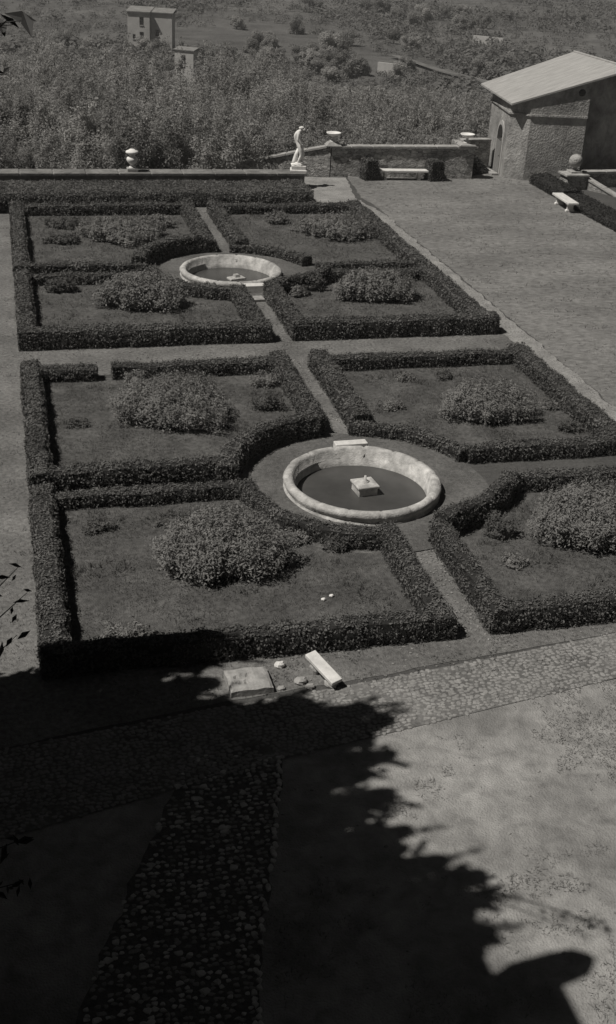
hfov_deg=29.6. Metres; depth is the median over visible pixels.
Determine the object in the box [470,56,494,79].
bushy tree
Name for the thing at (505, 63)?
distant scrub
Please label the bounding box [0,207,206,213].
path
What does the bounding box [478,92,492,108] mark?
bushy tree
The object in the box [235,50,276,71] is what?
sapling clump
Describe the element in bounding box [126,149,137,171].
stone vase
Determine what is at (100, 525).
bush
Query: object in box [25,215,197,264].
bed turf
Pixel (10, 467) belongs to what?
side path
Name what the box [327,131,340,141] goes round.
garden urn
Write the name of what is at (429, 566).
central path
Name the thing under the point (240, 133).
sapling clump
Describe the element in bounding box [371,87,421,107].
reed thicket
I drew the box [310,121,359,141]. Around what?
reed thicket
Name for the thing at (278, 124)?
sapling clump
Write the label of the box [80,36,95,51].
bushy tree
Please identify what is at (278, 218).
bush
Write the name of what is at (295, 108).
sapling clump
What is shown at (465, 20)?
bushy tree
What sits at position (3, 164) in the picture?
sapling clump
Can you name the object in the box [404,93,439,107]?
reed thicket
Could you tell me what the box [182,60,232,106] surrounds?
sapling clump
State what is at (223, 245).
central path
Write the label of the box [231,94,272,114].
sapling clump
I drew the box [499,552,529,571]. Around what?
bush
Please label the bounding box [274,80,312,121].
sapling clump
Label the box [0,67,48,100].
sapling clump
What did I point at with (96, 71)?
sapling clump
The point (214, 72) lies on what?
sapling clump
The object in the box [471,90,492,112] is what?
reed thicket
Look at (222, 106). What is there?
sapling clump
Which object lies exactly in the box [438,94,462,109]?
reed thicket
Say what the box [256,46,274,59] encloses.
bushy tree
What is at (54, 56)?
sapling clump
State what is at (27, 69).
sapling clump
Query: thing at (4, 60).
sapling clump
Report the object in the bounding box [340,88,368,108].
reed thicket
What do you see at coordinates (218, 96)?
sapling clump
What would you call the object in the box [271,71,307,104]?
sapling clump
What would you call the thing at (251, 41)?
bushy tree
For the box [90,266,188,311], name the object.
mounded shrub
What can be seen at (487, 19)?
bushy tree
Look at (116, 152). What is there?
sapling clump
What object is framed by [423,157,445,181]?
clipped bush
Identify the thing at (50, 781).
cobbled road
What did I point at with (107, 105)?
sapling clump
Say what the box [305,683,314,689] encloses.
rock
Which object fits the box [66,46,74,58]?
bushy tree
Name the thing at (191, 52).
hut
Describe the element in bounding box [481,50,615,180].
garden outbuilding
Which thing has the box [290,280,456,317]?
bed turf
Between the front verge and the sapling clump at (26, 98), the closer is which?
the front verge
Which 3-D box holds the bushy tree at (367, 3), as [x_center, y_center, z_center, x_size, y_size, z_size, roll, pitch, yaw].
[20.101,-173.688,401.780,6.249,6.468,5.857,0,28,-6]
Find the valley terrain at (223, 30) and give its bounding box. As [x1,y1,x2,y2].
[0,0,615,93]
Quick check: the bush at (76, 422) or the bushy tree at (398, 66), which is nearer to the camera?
the bush at (76, 422)
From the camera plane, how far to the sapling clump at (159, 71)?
103.96 m
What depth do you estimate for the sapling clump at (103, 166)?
67.55 m
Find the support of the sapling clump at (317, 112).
on the valley terrain at (223, 30)
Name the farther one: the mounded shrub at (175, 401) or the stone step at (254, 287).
the stone step at (254, 287)
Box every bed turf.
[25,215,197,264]
[33,285,240,326]
[42,374,295,466]
[58,500,415,641]
[229,213,398,270]
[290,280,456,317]
[344,364,590,444]
[460,487,615,599]
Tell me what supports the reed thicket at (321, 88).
on the valley terrain at (223, 30)
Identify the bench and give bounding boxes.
[305,650,341,687]
[379,168,428,179]
[552,193,578,211]
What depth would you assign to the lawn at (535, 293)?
53.72 m
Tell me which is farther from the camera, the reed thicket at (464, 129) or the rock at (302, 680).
the reed thicket at (464, 129)
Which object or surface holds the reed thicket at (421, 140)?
on the valley terrain at (223, 30)
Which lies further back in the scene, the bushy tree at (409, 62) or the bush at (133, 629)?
the bushy tree at (409, 62)
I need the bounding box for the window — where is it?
[139,17,143,25]
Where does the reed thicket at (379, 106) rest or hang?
on the valley terrain at (223, 30)
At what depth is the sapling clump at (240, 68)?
101.19 m
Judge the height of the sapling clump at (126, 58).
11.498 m
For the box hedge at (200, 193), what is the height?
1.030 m
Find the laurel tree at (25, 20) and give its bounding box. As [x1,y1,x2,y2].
[0,11,35,898]
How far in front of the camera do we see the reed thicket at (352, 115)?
93.04 m
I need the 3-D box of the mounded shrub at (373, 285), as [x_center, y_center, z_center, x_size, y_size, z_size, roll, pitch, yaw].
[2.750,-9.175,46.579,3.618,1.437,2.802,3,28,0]
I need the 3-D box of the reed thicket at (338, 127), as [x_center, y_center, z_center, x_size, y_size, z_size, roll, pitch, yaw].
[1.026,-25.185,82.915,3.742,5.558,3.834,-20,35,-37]
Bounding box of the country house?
[126,6,175,51]
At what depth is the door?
69.39 m
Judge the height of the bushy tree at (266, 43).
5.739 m
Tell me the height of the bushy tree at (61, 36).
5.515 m
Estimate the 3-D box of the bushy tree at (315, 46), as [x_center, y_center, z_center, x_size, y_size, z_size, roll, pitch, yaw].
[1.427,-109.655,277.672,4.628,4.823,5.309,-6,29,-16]
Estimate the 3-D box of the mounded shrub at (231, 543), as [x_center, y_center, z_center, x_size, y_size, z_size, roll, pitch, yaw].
[-2.030,0.602,27.468,3.528,1.516,3.288,-4,29,-13]
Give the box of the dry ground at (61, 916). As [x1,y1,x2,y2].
[0,679,615,1023]
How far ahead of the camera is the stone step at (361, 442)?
33.23 m
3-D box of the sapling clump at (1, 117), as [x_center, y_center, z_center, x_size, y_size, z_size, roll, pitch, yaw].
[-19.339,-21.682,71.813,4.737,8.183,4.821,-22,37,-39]
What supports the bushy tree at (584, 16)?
on the valley terrain at (223, 30)
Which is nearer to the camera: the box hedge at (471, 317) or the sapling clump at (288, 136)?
the box hedge at (471, 317)
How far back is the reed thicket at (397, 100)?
94.39 m
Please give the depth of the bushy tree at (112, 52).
242.94 m
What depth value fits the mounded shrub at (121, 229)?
51.85 m
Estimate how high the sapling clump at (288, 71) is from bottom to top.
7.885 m
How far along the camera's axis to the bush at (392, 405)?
36.27 m
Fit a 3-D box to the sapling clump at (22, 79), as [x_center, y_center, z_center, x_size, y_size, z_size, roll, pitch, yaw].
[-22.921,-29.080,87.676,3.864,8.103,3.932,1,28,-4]
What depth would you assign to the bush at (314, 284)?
46.72 m
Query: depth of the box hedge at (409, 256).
53.17 m
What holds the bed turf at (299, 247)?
on the terrace ground at (490, 473)
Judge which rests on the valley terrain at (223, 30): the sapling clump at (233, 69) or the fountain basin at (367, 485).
the sapling clump at (233, 69)
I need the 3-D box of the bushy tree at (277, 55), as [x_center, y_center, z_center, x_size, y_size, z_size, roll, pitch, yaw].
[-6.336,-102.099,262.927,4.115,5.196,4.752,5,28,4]
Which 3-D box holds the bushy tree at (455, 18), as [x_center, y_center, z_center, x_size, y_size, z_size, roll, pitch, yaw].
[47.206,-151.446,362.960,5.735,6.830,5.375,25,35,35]
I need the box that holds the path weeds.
[0,209,614,716]
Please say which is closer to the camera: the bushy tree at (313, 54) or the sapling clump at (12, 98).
the sapling clump at (12, 98)
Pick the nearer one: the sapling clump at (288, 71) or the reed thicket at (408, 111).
the reed thicket at (408, 111)
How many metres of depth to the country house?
272.19 m
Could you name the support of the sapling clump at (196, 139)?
on the valley terrain at (223, 30)
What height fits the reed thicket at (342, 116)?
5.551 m
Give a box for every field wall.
[377,62,402,75]
[472,35,503,46]
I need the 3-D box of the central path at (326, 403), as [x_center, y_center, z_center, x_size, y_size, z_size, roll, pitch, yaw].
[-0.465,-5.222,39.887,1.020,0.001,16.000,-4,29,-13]
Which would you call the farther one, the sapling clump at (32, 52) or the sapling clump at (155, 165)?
the sapling clump at (32, 52)
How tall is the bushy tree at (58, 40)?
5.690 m
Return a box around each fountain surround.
[156,252,308,300]
[233,434,488,553]
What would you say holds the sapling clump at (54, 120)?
on the valley terrain at (223, 30)
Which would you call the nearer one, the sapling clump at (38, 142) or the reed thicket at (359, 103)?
the sapling clump at (38, 142)
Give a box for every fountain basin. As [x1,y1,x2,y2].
[179,254,281,286]
[283,446,441,525]
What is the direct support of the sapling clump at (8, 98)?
on the valley terrain at (223, 30)
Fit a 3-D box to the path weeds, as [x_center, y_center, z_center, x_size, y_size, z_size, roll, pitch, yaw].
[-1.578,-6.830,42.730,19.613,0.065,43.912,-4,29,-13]
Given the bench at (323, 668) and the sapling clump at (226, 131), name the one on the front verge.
the bench at (323, 668)
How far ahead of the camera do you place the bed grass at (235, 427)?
34.15 m
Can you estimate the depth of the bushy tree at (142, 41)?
265.30 m
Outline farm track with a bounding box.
[392,55,488,81]
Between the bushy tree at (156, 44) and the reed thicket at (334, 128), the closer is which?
the reed thicket at (334, 128)
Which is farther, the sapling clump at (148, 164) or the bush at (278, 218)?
the sapling clump at (148, 164)
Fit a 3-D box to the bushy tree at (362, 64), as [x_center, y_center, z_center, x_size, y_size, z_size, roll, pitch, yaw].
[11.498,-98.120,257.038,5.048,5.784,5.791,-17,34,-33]
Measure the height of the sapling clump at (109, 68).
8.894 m
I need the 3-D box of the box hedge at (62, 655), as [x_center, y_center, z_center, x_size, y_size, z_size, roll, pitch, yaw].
[-1.939,0.999,27.242,8.914,0.795,7.794,-4,29,-13]
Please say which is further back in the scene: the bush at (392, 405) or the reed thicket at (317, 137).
the reed thicket at (317, 137)
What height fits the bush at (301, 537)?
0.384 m
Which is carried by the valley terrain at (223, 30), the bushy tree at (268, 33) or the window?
the bushy tree at (268, 33)
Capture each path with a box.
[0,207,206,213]
[0,209,41,670]
[23,333,514,374]
[76,759,282,1023]
[198,212,229,252]
[256,300,346,433]
[304,177,354,202]
[412,548,480,625]
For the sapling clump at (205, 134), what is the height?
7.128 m
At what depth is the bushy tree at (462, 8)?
404.76 m
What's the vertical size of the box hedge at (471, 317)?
0.909 m
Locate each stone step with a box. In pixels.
[242,283,263,293]
[252,295,264,301]
[333,439,367,447]
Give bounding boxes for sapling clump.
[0,44,15,77]
[0,44,52,91]
[0,52,31,87]
[0,55,47,95]
[0,56,94,159]
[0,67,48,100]
[0,73,28,96]
[0,75,47,124]
[0,77,74,137]
[0,84,36,134]
[0,88,10,150]
[0,92,30,155]
[0,111,36,167]
[0,123,49,168]
[0,135,27,168]
[1,51,18,69]
[1,81,17,106]
[1,81,37,114]
[1,90,57,148]
[8,82,47,109]
[8,104,70,167]
[9,125,68,168]
[13,52,46,68]
[14,70,56,107]
[21,85,61,115]
[24,64,60,100]
[25,36,65,73]
[26,78,60,119]
[30,68,68,92]
[31,28,107,84]
[31,120,83,168]
[32,84,66,125]
[34,36,88,94]
[41,79,114,143]
[42,58,76,98]
[46,131,99,168]
[53,59,105,116]
[55,61,97,86]
[55,65,86,94]
[56,76,116,168]
[58,91,120,168]
[62,78,111,120]
[63,68,139,146]
[69,49,87,72]
[75,110,126,168]
[80,62,126,108]
[85,55,138,91]
[85,102,109,128]
[91,80,140,124]
[91,82,161,169]
[96,62,145,102]
[98,137,165,168]
[99,30,159,100]
[99,87,190,168]
[100,56,123,78]
[104,47,160,109]
[114,77,161,139]
[116,42,166,78]
[117,81,173,139]
[119,47,172,89]
[122,106,195,167]
[124,96,193,168]
[138,33,188,106]
[139,61,209,129]
[139,85,192,137]
[141,56,167,83]
[143,70,212,138]
[150,113,208,168]
[152,88,196,119]
[153,77,191,106]
[163,105,212,150]
[169,66,214,112]
[171,88,229,122]
[174,122,227,168]
[174,148,212,169]
[176,125,204,153]
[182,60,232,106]
[185,52,228,101]
[188,90,269,169]
[188,114,230,165]
[189,101,241,147]
[192,87,258,137]
[195,85,234,113]
[197,40,260,105]
[203,42,270,116]
[203,62,238,92]
[204,80,240,118]
[205,94,250,126]
[206,53,253,84]
[208,104,261,160]
[212,44,259,79]
[213,122,258,153]
[220,56,301,120]
[221,97,263,140]
[230,95,270,134]
[231,70,288,101]
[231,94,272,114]
[234,53,274,95]
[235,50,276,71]
[238,74,293,114]
[238,81,273,143]
[245,35,288,80]
[247,112,308,157]
[247,117,290,167]
[251,75,298,143]
[254,56,287,85]
[260,88,311,131]
[261,104,300,150]
[263,73,292,116]
[265,52,324,108]
[266,118,311,143]
[268,59,291,87]
[268,99,317,147]
[270,114,311,152]
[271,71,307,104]
[272,120,331,149]
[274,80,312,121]
[275,57,305,82]
[282,69,334,104]
[285,61,308,98]
[285,71,342,134]
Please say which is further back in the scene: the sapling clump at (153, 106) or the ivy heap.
the sapling clump at (153, 106)
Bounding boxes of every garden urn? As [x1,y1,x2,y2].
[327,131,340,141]
[461,132,474,143]
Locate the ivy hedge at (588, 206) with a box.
[529,172,615,231]
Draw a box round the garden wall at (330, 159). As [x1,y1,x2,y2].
[209,138,491,178]
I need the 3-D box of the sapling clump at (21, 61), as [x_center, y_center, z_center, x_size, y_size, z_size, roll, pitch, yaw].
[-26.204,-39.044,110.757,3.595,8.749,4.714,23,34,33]
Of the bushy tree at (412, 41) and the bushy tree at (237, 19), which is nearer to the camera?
the bushy tree at (412, 41)
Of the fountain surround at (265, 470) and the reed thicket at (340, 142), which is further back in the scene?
the reed thicket at (340, 142)
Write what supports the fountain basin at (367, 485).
on the fountain surround at (265, 470)
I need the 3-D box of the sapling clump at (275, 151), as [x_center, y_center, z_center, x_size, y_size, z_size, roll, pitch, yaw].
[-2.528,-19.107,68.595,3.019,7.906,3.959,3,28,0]
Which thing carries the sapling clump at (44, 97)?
on the valley terrain at (223, 30)
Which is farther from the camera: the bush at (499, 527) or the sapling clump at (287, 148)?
the sapling clump at (287, 148)
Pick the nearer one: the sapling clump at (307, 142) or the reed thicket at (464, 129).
the sapling clump at (307, 142)
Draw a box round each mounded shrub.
[73,212,167,247]
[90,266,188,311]
[106,368,231,432]
[149,499,300,590]
[288,209,380,240]
[331,264,420,302]
[436,373,541,424]
[523,471,615,553]
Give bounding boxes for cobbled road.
[0,633,615,1023]
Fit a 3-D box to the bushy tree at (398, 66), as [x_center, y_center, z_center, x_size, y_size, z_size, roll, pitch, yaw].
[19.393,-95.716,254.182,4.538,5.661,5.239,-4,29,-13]
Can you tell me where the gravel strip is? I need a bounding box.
[329,198,615,420]
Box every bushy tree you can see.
[0,40,17,53]
[45,41,67,58]
[47,37,66,48]
[51,29,73,46]
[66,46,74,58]
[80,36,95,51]
[98,49,120,65]
[134,35,155,53]
[148,38,169,58]
[163,62,174,71]
[175,12,181,21]
[176,40,188,46]
[194,43,214,58]
[230,14,246,28]
[241,37,258,52]
[250,29,271,48]
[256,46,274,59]
[258,36,278,51]
[262,30,279,46]
[272,47,287,64]
[286,68,311,79]
[288,14,304,34]
[290,45,309,60]
[298,48,322,66]
[301,0,322,12]
[306,40,320,51]
[309,57,333,75]
[310,75,326,85]
[318,31,346,53]
[320,66,339,80]
[322,49,336,63]
[330,47,356,77]
[335,33,353,46]
[340,28,359,44]
[342,42,351,55]
[352,53,371,74]
[358,0,372,10]
[372,0,390,13]
[385,28,399,43]
[387,60,406,80]
[388,86,403,91]
[390,8,403,17]
[399,56,415,70]
[400,35,421,49]
[402,10,420,30]
[414,3,433,22]
[439,5,450,17]
[452,14,459,26]
[455,4,471,14]
[458,12,478,29]
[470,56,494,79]
[474,13,484,23]
[476,12,492,28]
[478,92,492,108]
[536,14,548,22]
[560,13,569,19]
[578,12,587,22]
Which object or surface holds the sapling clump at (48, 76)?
on the valley terrain at (223, 30)
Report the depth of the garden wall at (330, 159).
66.57 m
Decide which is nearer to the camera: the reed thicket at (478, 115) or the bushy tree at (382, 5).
the reed thicket at (478, 115)
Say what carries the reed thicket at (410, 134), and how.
on the valley terrain at (223, 30)
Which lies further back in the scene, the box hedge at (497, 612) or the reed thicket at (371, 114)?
the reed thicket at (371, 114)
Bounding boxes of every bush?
[41,231,79,243]
[42,213,82,229]
[42,276,77,292]
[62,415,90,429]
[81,514,118,536]
[100,615,155,638]
[123,369,146,385]
[140,213,175,227]
[153,507,194,529]
[192,280,214,285]
[213,501,251,518]
[248,369,278,388]
[248,387,285,412]
[263,209,289,224]
[279,526,310,545]
[288,284,310,297]
[300,271,327,290]
[318,533,355,553]
[358,156,380,180]
[382,400,405,411]
[393,371,416,381]
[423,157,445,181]
[434,369,452,381]
[481,510,525,540]
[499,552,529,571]
[540,398,561,410]
[555,418,585,433]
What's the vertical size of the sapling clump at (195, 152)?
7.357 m
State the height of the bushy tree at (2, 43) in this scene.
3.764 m
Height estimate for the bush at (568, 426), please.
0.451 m
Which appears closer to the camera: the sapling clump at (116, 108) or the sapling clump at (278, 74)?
the sapling clump at (116, 108)
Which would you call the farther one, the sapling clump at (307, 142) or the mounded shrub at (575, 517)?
the sapling clump at (307, 142)
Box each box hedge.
[0,178,313,208]
[9,199,217,276]
[14,263,272,351]
[20,349,327,492]
[27,477,458,681]
[206,199,429,269]
[262,260,500,340]
[307,342,615,463]
[427,463,615,634]
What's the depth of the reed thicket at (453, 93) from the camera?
113.96 m
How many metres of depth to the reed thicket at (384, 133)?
79.22 m
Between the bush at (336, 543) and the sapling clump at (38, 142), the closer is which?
the bush at (336, 543)
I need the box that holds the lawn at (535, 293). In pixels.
[348,174,615,406]
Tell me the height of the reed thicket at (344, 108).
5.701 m
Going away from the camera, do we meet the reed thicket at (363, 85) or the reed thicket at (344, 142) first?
the reed thicket at (344, 142)
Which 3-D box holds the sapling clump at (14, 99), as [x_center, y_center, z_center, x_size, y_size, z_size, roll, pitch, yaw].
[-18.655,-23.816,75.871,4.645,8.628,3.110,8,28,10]
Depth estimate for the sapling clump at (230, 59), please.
106.82 m
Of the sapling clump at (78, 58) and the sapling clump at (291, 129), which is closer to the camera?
the sapling clump at (291, 129)
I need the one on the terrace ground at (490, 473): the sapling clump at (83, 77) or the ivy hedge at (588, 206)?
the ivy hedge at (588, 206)
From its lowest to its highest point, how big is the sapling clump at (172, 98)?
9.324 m
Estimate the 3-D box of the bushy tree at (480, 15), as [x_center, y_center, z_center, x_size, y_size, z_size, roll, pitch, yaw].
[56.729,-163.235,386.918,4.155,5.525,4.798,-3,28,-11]
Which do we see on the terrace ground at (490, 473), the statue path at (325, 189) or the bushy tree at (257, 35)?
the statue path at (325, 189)
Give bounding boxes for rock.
[274,661,285,668]
[277,685,285,690]
[294,676,307,684]
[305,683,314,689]
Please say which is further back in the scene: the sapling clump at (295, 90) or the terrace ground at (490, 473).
the sapling clump at (295, 90)
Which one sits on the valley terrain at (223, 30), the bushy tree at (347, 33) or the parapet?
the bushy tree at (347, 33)
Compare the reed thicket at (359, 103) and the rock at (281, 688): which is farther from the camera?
the reed thicket at (359, 103)
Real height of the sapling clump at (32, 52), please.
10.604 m
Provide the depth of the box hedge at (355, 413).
35.73 m
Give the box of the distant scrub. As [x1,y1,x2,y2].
[0,0,615,100]
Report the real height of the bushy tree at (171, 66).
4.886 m
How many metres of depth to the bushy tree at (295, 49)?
265.83 m
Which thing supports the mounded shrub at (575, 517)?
on the bed turf at (548, 584)
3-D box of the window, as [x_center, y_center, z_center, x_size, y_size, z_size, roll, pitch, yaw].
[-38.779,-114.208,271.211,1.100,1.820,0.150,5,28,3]
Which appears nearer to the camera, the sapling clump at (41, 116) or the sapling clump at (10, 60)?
the sapling clump at (41, 116)
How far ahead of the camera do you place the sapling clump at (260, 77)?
84.40 m
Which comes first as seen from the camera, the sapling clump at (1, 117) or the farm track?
the sapling clump at (1, 117)
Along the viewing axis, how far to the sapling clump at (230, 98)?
81.58 m
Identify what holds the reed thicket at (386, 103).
on the valley terrain at (223, 30)
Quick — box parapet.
[0,169,306,181]
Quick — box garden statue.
[290,126,307,172]
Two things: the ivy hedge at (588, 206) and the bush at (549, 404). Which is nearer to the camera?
the bush at (549, 404)
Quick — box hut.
[173,46,198,89]
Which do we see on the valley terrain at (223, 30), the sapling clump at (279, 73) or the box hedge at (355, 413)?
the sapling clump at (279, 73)
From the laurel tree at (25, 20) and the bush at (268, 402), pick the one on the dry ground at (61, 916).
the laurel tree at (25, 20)
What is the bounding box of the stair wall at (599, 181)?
[581,169,615,196]
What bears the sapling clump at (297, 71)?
on the valley terrain at (223, 30)
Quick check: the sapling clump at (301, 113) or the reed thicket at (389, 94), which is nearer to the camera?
the sapling clump at (301, 113)
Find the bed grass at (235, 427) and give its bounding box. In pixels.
[25,213,615,640]
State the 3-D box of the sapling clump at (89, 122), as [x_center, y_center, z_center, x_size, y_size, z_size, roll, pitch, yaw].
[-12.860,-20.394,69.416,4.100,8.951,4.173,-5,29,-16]
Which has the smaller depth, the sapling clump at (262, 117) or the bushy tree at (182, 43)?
the sapling clump at (262, 117)
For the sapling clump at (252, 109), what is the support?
on the valley terrain at (223, 30)
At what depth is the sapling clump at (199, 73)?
93.69 m
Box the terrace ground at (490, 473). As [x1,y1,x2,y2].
[0,165,615,749]
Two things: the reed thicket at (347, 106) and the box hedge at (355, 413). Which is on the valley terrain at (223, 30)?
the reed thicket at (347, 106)
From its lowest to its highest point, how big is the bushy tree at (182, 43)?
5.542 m
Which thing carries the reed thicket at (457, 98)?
on the valley terrain at (223, 30)
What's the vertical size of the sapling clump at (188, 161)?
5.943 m
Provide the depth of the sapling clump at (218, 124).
73.54 m
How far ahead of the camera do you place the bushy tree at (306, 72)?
223.78 m
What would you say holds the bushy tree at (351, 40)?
on the valley terrain at (223, 30)
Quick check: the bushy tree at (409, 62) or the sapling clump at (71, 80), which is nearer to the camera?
the sapling clump at (71, 80)
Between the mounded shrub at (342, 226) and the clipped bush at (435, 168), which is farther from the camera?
the clipped bush at (435, 168)
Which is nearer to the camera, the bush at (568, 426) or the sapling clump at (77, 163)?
the bush at (568, 426)
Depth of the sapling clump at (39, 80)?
85.40 m
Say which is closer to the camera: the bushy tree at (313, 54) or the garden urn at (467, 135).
the garden urn at (467, 135)
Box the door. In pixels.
[493,138,501,172]
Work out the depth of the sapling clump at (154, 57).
105.64 m
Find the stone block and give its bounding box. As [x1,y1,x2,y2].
[223,666,273,697]
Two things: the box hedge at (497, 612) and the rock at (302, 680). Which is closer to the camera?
the rock at (302, 680)
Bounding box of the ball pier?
[558,154,589,189]
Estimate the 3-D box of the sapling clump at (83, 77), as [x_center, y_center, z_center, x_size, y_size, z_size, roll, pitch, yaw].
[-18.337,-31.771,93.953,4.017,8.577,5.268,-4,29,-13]
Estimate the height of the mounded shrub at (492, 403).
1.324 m
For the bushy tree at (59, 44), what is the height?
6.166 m
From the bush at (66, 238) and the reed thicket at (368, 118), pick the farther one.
the reed thicket at (368, 118)
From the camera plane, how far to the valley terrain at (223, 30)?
346.20 m
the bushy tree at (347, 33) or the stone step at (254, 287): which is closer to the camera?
the stone step at (254, 287)
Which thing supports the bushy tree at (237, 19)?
on the valley terrain at (223, 30)
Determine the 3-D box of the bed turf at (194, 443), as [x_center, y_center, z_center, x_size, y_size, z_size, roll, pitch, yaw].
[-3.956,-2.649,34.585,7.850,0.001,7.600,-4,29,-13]
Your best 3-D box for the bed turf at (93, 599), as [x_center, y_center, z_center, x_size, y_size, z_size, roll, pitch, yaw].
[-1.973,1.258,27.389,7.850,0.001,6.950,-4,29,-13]
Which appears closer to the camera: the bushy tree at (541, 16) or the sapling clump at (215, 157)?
the sapling clump at (215, 157)
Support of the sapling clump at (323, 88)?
on the valley terrain at (223, 30)
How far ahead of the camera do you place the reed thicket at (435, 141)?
78.40 m
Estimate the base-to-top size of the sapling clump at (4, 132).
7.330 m
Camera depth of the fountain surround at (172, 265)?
49.56 m
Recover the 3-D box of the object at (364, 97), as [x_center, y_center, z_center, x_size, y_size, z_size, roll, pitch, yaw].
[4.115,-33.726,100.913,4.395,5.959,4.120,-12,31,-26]
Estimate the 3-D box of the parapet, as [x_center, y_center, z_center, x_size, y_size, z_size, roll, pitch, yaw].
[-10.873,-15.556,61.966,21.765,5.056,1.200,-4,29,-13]
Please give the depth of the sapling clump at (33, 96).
77.92 m
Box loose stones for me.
[3,207,613,703]
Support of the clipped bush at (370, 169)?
on the lawn at (535, 293)
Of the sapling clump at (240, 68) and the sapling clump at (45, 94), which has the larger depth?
the sapling clump at (240, 68)
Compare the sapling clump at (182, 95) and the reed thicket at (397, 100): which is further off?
the reed thicket at (397, 100)
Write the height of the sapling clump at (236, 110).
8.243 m
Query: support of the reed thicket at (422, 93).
on the valley terrain at (223, 30)
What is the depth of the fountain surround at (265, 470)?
32.03 m
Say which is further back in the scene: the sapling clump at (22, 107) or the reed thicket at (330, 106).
the reed thicket at (330, 106)
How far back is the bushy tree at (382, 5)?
391.07 m
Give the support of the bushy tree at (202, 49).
on the valley terrain at (223, 30)
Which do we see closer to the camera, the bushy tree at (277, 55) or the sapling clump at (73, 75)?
the sapling clump at (73, 75)
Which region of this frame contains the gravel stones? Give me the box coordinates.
[231,703,593,1023]
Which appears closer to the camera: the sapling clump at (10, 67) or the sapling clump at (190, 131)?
the sapling clump at (190, 131)
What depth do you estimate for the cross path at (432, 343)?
40.56 m
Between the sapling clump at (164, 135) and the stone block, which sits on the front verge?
the stone block
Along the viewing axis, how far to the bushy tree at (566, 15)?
411.43 m
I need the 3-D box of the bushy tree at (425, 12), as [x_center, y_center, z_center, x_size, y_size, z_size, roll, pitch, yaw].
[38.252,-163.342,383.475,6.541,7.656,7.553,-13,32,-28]
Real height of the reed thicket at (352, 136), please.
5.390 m
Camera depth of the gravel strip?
43.72 m
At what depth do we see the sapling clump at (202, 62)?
87.92 m
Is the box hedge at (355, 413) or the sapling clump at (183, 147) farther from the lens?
the sapling clump at (183, 147)
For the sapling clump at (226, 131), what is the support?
on the valley terrain at (223, 30)
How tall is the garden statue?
2.346 m
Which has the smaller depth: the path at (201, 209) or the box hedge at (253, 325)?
the box hedge at (253, 325)
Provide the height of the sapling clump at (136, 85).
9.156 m
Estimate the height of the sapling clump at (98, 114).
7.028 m
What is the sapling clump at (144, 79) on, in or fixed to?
on the valley terrain at (223, 30)
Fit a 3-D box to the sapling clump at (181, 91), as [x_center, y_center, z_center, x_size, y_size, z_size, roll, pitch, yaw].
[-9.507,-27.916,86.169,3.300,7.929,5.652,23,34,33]
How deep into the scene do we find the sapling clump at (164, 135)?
68.76 m
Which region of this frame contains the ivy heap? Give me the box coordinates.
[472,154,490,175]
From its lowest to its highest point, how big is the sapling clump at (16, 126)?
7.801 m
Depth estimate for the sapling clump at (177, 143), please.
66.43 m
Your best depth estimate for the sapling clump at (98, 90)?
78.37 m
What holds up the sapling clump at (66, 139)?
on the valley terrain at (223, 30)
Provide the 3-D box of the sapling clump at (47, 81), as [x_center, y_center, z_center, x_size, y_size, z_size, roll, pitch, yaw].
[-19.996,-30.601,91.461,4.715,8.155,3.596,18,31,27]
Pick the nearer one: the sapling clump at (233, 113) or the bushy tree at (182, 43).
the sapling clump at (233, 113)
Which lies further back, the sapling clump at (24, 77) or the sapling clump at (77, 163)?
the sapling clump at (24, 77)
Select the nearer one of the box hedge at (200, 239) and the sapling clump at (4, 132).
the box hedge at (200, 239)
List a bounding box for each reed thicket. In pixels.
[299,119,351,144]
[306,85,338,101]
[306,132,343,144]
[307,104,355,127]
[307,129,322,143]
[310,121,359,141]
[311,93,349,115]
[320,109,368,136]
[324,136,361,143]
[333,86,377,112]
[335,127,357,144]
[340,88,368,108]
[340,98,369,116]
[341,121,375,137]
[341,123,403,143]
[342,104,391,134]
[343,82,377,99]
[345,108,369,124]
[347,126,395,143]
[350,124,399,144]
[354,113,405,142]
[355,99,400,113]
[356,99,401,130]
[359,84,397,106]
[364,110,421,143]
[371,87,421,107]
[376,97,413,118]
[382,88,415,99]
[383,97,429,119]
[391,123,424,143]
[396,101,436,134]
[402,83,440,101]
[403,133,441,144]
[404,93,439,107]
[404,100,458,137]
[405,97,452,136]
[406,129,462,144]
[417,125,444,137]
[422,130,459,144]
[426,83,469,100]
[432,91,486,128]
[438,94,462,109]
[438,126,481,144]
[440,104,489,137]
[440,114,488,138]
[443,99,490,137]
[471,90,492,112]
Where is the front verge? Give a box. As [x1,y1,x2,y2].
[0,621,615,748]
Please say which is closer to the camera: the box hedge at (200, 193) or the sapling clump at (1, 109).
the box hedge at (200, 193)
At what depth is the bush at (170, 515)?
29.16 m
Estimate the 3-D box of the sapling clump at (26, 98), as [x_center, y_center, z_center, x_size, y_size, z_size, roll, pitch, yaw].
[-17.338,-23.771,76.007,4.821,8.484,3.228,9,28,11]
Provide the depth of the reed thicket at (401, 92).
109.28 m
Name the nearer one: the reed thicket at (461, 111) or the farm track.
the reed thicket at (461, 111)
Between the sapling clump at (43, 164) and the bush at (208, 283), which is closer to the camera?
the bush at (208, 283)
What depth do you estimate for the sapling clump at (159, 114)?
71.43 m

